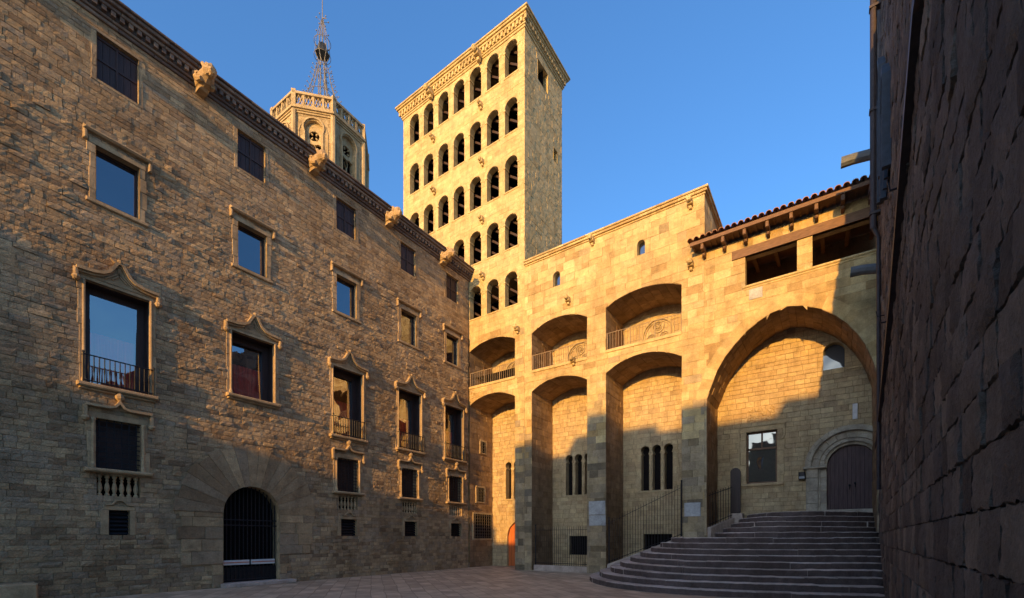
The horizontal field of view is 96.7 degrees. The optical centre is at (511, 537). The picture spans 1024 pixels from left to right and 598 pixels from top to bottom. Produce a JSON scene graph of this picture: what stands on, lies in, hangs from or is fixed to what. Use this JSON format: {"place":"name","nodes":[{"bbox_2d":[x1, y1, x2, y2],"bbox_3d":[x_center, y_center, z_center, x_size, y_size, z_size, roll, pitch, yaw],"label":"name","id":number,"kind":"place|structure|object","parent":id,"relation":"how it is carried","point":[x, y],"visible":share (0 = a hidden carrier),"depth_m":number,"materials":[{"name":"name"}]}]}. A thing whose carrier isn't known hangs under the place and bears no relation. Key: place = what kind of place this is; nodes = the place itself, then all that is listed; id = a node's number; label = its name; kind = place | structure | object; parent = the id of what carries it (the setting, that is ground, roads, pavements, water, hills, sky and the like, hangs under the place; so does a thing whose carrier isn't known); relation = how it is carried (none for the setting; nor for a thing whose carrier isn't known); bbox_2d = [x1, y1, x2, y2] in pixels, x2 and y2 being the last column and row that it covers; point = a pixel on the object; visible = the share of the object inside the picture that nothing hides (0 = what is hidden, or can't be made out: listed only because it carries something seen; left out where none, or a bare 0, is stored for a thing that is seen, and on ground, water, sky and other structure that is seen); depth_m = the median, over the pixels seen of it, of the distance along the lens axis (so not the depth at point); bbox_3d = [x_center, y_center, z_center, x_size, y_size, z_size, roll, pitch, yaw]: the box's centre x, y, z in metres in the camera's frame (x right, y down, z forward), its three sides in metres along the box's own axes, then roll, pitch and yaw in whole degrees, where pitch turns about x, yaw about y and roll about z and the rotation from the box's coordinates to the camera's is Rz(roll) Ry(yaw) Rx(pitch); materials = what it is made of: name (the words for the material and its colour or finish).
{"place":"outdoors","nodes":[
{"label":"outdoors","id":0,"kind":"place"},
{"bbox_2d":[270,0,369,188],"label":"bell tower","id":1,"kind":"structure","parent":0,"point":[337,137],"depth_m":45.52,"materials":[{"name":"stone"}]},
{"bbox_2d":[100,562,845,597],"bbox_3d":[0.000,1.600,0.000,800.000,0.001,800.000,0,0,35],"label":"paved square","id":2,"kind":"structure","parent":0,"point":[492,581],"depth_m":14.39,"materials":[{"name":"stone"}]},
{"bbox_2d":[0,582,37,597],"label":"stone bench","id":3,"kind":"object","parent":2,"relation":"on","point":[22,590],"visible":1,"depth_m":10.66,"materials":[{"name":"grey stone"}]},
{"bbox_2d":[0,0,474,597],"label":"palace","id":4,"kind":"structure","parent":2,"relation":"on","point":[234,340],"depth_m":14.01,"materials":[{"name":"stone"}]},
{"bbox_2d":[71,258,161,402],"bbox_3d":[-11.010,-5.760,12.651,0.830,3.700,1.954,0,0,35],"label":"window","id":5,"kind":"structure","parent":4,"relation":"in","point":[109,365],"depth_m":12.71,"materials":[{"name":"stone"}]},
{"bbox_2d":[82,123,152,227],"bbox_3d":[-10.878,-9.860,12.561,0.390,1.940,1.480,0,0,35],"label":"window","id":6,"kind":"structure","parent":4,"relation":"in","point":[115,181],"depth_m":12.60,"materials":[{"name":"stone"}]},
{"bbox_2d":[91,25,144,108],"bbox_3d":[-10.892,-12.901,12.584,0.220,1.422,1.174,0,0,35],"label":"window","id":7,"kind":"structure","parent":4,"relation":"in","point":[117,68],"depth_m":12.54,"materials":[{"name":"stone"}]},
{"bbox_2d":[81,393,154,497],"bbox_3d":[-10.860,-2.565,12.559,0.500,2.850,1.603,0,0,35],"label":"window","id":8,"kind":"structure","parent":4,"relation":"in","point":[115,446],"depth_m":12.60,"materials":[{"name":"stone"}]},
{"bbox_2d":[100,499,135,534],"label":"cellar window","id":9,"kind":"structure","parent":4,"relation":"in","point":[114,520],"depth_m":12.59,"materials":[{"name":"stone"}]},
{"bbox_2d":[233,124,268,186],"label":"window","id":10,"kind":"structure","parent":4,"relation":"in","point":[251,154],"depth_m":15.43,"materials":[{"name":"glass"}]},
{"bbox_2d":[229,204,275,284],"bbox_3d":[-8.841,-9.860,15.469,0.390,1.940,1.480,0,0,35],"label":"window","id":11,"kind":"structure","parent":4,"relation":"in","point":[249,251],"depth_m":15.52,"materials":[{"name":"stone"}]},
{"bbox_2d":[223,311,282,409],"bbox_3d":[-8.961,-6.075,15.576,0.830,3.070,1.959,0,0,35],"label":"window","id":12,"kind":"structure","parent":4,"relation":"in","point":[247,385],"depth_m":15.76,"materials":[{"name":"stone"}]},
{"bbox_2d":[333,193,358,242],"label":"window","id":13,"kind":"structure","parent":4,"relation":"in","point":[346,217],"depth_m":18.48,"materials":[{"name":"glass"}]},
{"bbox_2d":[330,261,363,324],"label":"window","id":14,"kind":"structure","parent":4,"relation":"in","point":[344,304],"depth_m":18.58,"materials":[{"name":"stone"}]},
{"bbox_2d":[327,349,369,444],"bbox_3d":[-6.839,-5.760,18.607,0.830,3.700,1.927,0,0,35],"label":"window","id":15,"kind":"structure","parent":4,"relation":"in","point":[340,427],"depth_m":18.86,"materials":[{"name":"stone"}]},
{"bbox_2d":[331,440,365,509],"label":"window","id":16,"kind":"structure","parent":4,"relation":"in","point":[346,474],"depth_m":18.57,"materials":[{"name":"stone"}]},
{"bbox_2d":[337,512,359,535],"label":"cellar window","id":17,"kind":"structure","parent":4,"relation":"in","point":[346,524],"depth_m":18.60,"materials":[{"name":"stone"}]},
{"bbox_2d":[398,238,417,279],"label":"window","id":18,"kind":"structure","parent":4,"relation":"in","point":[408,257],"depth_m":21.20,"materials":[{"name":"stone"}]},
{"bbox_2d":[397,297,421,350],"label":"window","id":19,"kind":"structure","parent":4,"relation":"in","point":[408,320],"depth_m":21.30,"materials":[{"name":"stone"}]},
{"bbox_2d":[394,373,426,455],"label":"window","id":20,"kind":"structure","parent":4,"relation":"in","point":[416,400],"depth_m":21.63,"materials":[{"name":"stone"}]},
{"bbox_2d":[397,452,423,513],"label":"window","id":21,"kind":"structure","parent":4,"relation":"in","point":[409,476],"depth_m":21.34,"materials":[{"name":"stone"}]},
{"bbox_2d":[403,515,418,535],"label":"cellar window","id":22,"kind":"structure","parent":4,"relation":"in","point":[410,526],"depth_m":21.36,"materials":[{"name":"stone"}]},
{"bbox_2d":[444,270,459,306],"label":"window","id":23,"kind":"structure","parent":4,"relation":"in","point":[451,292],"depth_m":23.67,"materials":[{"name":"stone"}]},
{"bbox_2d":[443,323,462,369],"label":"window","id":24,"kind":"structure","parent":4,"relation":"in","point":[452,350],"depth_m":23.78,"materials":[{"name":"stone"}]},
{"bbox_2d":[441,391,467,464],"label":"window","id":25,"kind":"structure","parent":4,"relation":"in","point":[458,416],"depth_m":24.17,"materials":[{"name":"stone"}]},
{"bbox_2d":[445,462,466,515],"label":"window","id":26,"kind":"structure","parent":4,"relation":"in","point":[453,488],"depth_m":23.86,"materials":[{"name":"stone"}]},
{"bbox_2d":[449,518,462,535],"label":"cellar window","id":27,"kind":"structure","parent":4,"relation":"in","point":[456,529],"depth_m":23.91,"materials":[{"name":"stone"}]},
{"bbox_2d":[395,2,569,389],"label":"watchtower","id":28,"kind":"structure","parent":2,"relation":"on","point":[481,118],"depth_m":24.40,"materials":[{"name":"stone"}]},
{"bbox_2d":[408,110,420,147],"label":"arched window","id":29,"kind":"structure","parent":28,"relation":"in","point":[414,119],"depth_m":27.41,"materials":[{"name":"stone"}]},
{"bbox_2d":[408,160,420,196],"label":"arched window","id":30,"kind":"structure","parent":28,"relation":"in","point":[417,163],"depth_m":27.41,"materials":[{"name":"stone"}]},
{"bbox_2d":[409,209,420,222],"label":"arched window","id":31,"kind":"structure","parent":28,"relation":"in","point":[414,216],"depth_m":27.29,"materials":[{"name":"stone"}]},
{"bbox_2d":[422,99,442,137],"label":"arched window","id":32,"kind":"structure","parent":28,"relation":"in","point":[431,103],"depth_m":26.73,"materials":[{"name":"stone"}]},
{"bbox_2d":[422,150,442,187],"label":"arched window","id":33,"kind":"structure","parent":28,"relation":"in","point":[425,162],"depth_m":26.74,"materials":[{"name":"stone"}]},
{"bbox_2d":[422,201,442,234],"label":"arched window","id":34,"kind":"structure","parent":28,"relation":"in","point":[431,204],"depth_m":26.74,"materials":[{"name":"stone"}]},
{"bbox_2d":[436,140,449,178],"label":"arched window","id":35,"kind":"structure","parent":28,"relation":"in","point":[442,148],"depth_m":26.04,"materials":[{"name":"stone"}]},
{"bbox_2d":[436,192,449,230],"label":"arched window","id":36,"kind":"structure","parent":28,"relation":"in","point":[443,200],"depth_m":26.05,"materials":[{"name":"stone"}]},
{"bbox_2d":[436,88,450,127],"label":"arched window","id":37,"kind":"structure","parent":28,"relation":"in","point":[443,96],"depth_m":26.04,"materials":[{"name":"stone"}]},
{"bbox_2d":[451,75,465,116],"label":"arched window","id":38,"kind":"structure","parent":28,"relation":"in","point":[460,83],"depth_m":25.40,"materials":[{"name":"stone"}]},
{"bbox_2d":[451,129,465,169],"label":"arched window","id":39,"kind":"structure","parent":28,"relation":"in","point":[460,134],"depth_m":25.39,"materials":[{"name":"stone"}]},
{"bbox_2d":[451,182,465,221],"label":"arched window","id":40,"kind":"structure","parent":28,"relation":"in","point":[458,189],"depth_m":25.40,"materials":[{"name":"stone"}]},
{"bbox_2d":[452,236,465,259],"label":"arched window","id":41,"kind":"structure","parent":28,"relation":"in","point":[458,242],"depth_m":25.33,"materials":[{"name":"stone"}]},
{"bbox_2d":[467,63,482,104],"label":"arched window","id":42,"kind":"structure","parent":28,"relation":"in","point":[472,77],"depth_m":24.72,"materials":[{"name":"stone"}]},
{"bbox_2d":[467,118,482,158],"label":"arched window","id":43,"kind":"structure","parent":28,"relation":"in","point":[473,131],"depth_m":24.72,"materials":[{"name":"stone"}]},
{"bbox_2d":[467,173,482,213],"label":"arched window","id":44,"kind":"structure","parent":28,"relation":"in","point":[479,177],"depth_m":24.72,"materials":[{"name":"stone"}]},
{"bbox_2d":[467,228,482,265],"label":"arched window","id":45,"kind":"structure","parent":28,"relation":"in","point":[475,235],"depth_m":24.72,"materials":[{"name":"stone"}]},
{"bbox_2d":[468,283,482,321],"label":"arched window","id":46,"kind":"structure","parent":28,"relation":"in","point":[472,292],"depth_m":24.72,"materials":[{"name":"stone"}]},
{"bbox_2d":[484,49,500,92],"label":"arched window","id":47,"kind":"structure","parent":28,"relation":"in","point":[490,59],"depth_m":24.04,"materials":[{"name":"stone"}]},
{"bbox_2d":[484,106,500,148],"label":"arched window","id":48,"kind":"structure","parent":28,"relation":"in","point":[489,119],"depth_m":24.04,"materials":[{"name":"stone"}]},
{"bbox_2d":[484,162,500,203],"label":"arched window","id":49,"kind":"structure","parent":28,"relation":"in","point":[497,167],"depth_m":24.04,"materials":[{"name":"stone"}]},
{"bbox_2d":[484,219,500,259],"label":"arched window","id":50,"kind":"structure","parent":28,"relation":"in","point":[491,225],"depth_m":24.04,"materials":[{"name":"stone"}]},
{"bbox_2d":[484,275,500,315],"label":"arched window","id":51,"kind":"structure","parent":28,"relation":"in","point":[488,288],"depth_m":24.04,"materials":[{"name":"stone"}]},
{"bbox_2d":[502,35,519,79],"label":"arched window","id":52,"kind":"structure","parent":28,"relation":"in","point":[507,51],"depth_m":23.37,"materials":[{"name":"stone"}]},
{"bbox_2d":[502,93,519,137],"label":"arched window","id":53,"kind":"structure","parent":28,"relation":"in","point":[508,104],"depth_m":23.37,"materials":[{"name":"stone"}]},
{"bbox_2d":[502,151,519,194],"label":"arched window","id":54,"kind":"structure","parent":28,"relation":"in","point":[516,156],"depth_m":23.37,"materials":[{"name":"stone"}]},
{"bbox_2d":[502,209,519,251],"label":"arched window","id":55,"kind":"structure","parent":28,"relation":"in","point":[506,222],"depth_m":23.37,"materials":[{"name":"stone"}]},
{"bbox_2d":[502,268,519,308],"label":"arched window","id":56,"kind":"structure","parent":28,"relation":"in","point":[506,281],"depth_m":23.37,"materials":[{"name":"stone"}]},
{"bbox_2d":[534,524,586,572],"bbox_3d":[2.322,0.465,21.666,2.910,2.270,0.240,0,0,35],"label":"iron fence","id":57,"kind":"object","parent":2,"relation":"on","point":[569,568],"visible":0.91,"depth_m":21.60,"materials":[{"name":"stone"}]},
{"bbox_2d":[468,183,722,572],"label":"great hall","id":58,"kind":"structure","parent":2,"relation":"on","point":[589,416],"depth_m":21.25,"materials":[{"name":"stone"}]},
{"bbox_2d":[475,485,485,503],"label":"jamb window","id":59,"kind":"structure","parent":58,"relation":"in","point":[480,491],"depth_m":25.38,"materials":[{"name":"stone"}]},
{"bbox_2d":[472,512,492,539],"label":"jamb window","id":60,"kind":"structure","parent":58,"relation":"in","point":[482,525],"depth_m":25.57,"materials":[{"name":"stone"}]},
{"bbox_2d":[479,439,486,454],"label":"jamb window","id":61,"kind":"structure","parent":58,"relation":"in","point":[482,444],"depth_m":25.56,"materials":[{"name":"stone"}]},
{"bbox_2d":[483,366,489,382],"bbox_3d":[-1.406,-8.910,25.907,0.030,1.500,0.710,0,0,35],"label":"passage door","id":62,"kind":"structure","parent":58,"relation":"in","point":[485,372],"depth_m":25.77,"materials":[{"name":"brown wood"}]},
{"bbox_2d":[502,462,514,500],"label":"triple window","id":63,"kind":"structure","parent":58,"relation":"in","point":[506,477],"depth_m":25.85,"materials":[{"name":"stone"}]},
{"bbox_2d":[502,516,514,565],"bbox_3d":[0.497,0.145,25.310,2.460,2.910,0.185,0,0,35],"label":"arched door","id":64,"kind":"structure","parent":58,"relation":"in","point":[508,533],"depth_m":25.72,"materials":[{"name":"wood"}]},
{"bbox_2d":[544,348,549,366],"bbox_3d":[1.871,-8.970,23.612,0.030,1.500,0.710,0,0,35],"label":"passage door","id":65,"kind":"structure","parent":58,"relation":"in","point":[546,355],"depth_m":23.48,"materials":[{"name":"brown wood"}]},
{"bbox_2d":[553,271,559,286],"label":"slit window","id":66,"kind":"structure","parent":58,"relation":"in","point":[556,277],"depth_m":21.76,"materials":[{"name":"stone"}]},
{"bbox_2d":[562,453,586,497],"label":"triple window","id":67,"kind":"structure","parent":58,"relation":"in","point":[568,487],"depth_m":23.50,"materials":[{"name":"stone"}]},
{"bbox_2d":[567,533,586,556],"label":"cellar window","id":68,"kind":"structure","parent":58,"relation":"in","point":[574,535],"depth_m":23.35,"materials":[{"name":"glass"}]},
{"bbox_2d":[616,326,622,346],"bbox_3d":[5.057,-9.050,21.381,0.030,1.500,0.710,0,0,35],"label":"passage door","id":69,"kind":"structure","parent":58,"relation":"in","point":[617,328],"depth_m":21.33,"materials":[{"name":"brown wood"}]},
{"bbox_2d":[637,240,644,255],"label":"slit window","id":70,"kind":"structure","parent":58,"relation":"in","point":[641,244],"depth_m":19.42,"materials":[{"name":"stone"}]},
{"bbox_2d":[636,443,678,492],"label":"triple window","id":71,"kind":"structure","parent":58,"relation":"in","point":[670,480],"depth_m":21.12,"materials":[{"name":"stone"}]},
{"bbox_2d":[640,531,675,550],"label":"cellar window","id":72,"kind":"structure","parent":58,"relation":"in","point":[648,535],"depth_m":21.15,"materials":[{"name":"glass"}]},
{"bbox_2d":[590,511,884,597],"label":"stone staircase","id":73,"kind":"structure","parent":2,"relation":"on","point":[771,555],"depth_m":13.87,"materials":[{"name":"grey stone"}]},
{"bbox_2d":[607,480,682,567],"bbox_3d":[5.516,-0.360,19.088,3.160,3.920,0.240,0,0,35],"label":"iron fence","id":74,"kind":"object","parent":73,"relation":"on","point":[609,564],"visible":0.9,"depth_m":19.12,"materials":[{"name":"metal"}]},
{"bbox_2d":[687,175,878,577],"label":"arched house","id":75,"kind":"structure","parent":2,"relation":"on","point":[787,391],"depth_m":17.25,"materials":[{"name":"stone"}]},
{"bbox_2d":[707,468,743,536],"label":"stair gate","id":76,"kind":"structure","parent":75,"relation":"attached to","point":[735,515],"depth_m":18.53,"materials":[{"name":"metal"}]},
{"bbox_2d":[730,468,740,513],"bbox_3d":[9.267,-1.950,18.866,0.387,1.900,0.080,0,0,35],"label":"door leaf","id":77,"kind":"structure","parent":76,"relation":"in","point":[735,471],"depth_m":18.79,"materials":[{"name":"wood"}]},
{"bbox_2d":[738,421,785,488],"bbox_3d":[10.175,-3.314,18.542,1.680,2.569,0.350,0,0,35],"label":"window","id":78,"kind":"structure","parent":75,"relation":"in","point":[760,460],"depth_m":18.58,"materials":[{"name":"stone"}]},
{"bbox_2d":[798,472,804,479],"bbox_3d":[11.207,-2.400,17.591,0.220,0.280,0.224,0,0,35],"label":"wall lamp","id":79,"kind":"object","parent":75,"relation":"attached to","point":[801,475],"visible":1,"depth_m":17.51,"materials":[{"name":"metal"}]},
{"bbox_2d":[823,342,844,370],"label":"arched window","id":80,"kind":"structure","parent":75,"relation":"in","point":[833,353],"depth_m":17.31,"materials":[{"name":"glass"}]},
{"bbox_2d":[803,424,872,511],"bbox_3d":[12.564,-1.280,16.827,3.040,5.759,0.520,0,0,35],"label":"arched door","id":81,"kind":"structure","parent":75,"relation":"in","point":[847,484],"depth_m":17.00,"materials":[{"name":"wood"}]},
{"bbox_2d":[841,0,1023,597],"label":"chapel wall","id":82,"kind":"structure","parent":2,"relation":"on","point":[944,154],"depth_m":3.32,"materials":[{"name":"stone"}]},
{"bbox_2d":[877,56,891,204],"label":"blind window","id":83,"kind":"structure","parent":82,"relation":"in","point":[884,141],"depth_m":9.58,"materials":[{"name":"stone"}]},
{"bbox_2d":[120,0,869,243],"label":"sky","id":84,"kind":"structure","parent":0,"point":[761,103],"materials":[{"name":"blue"}]}
]}

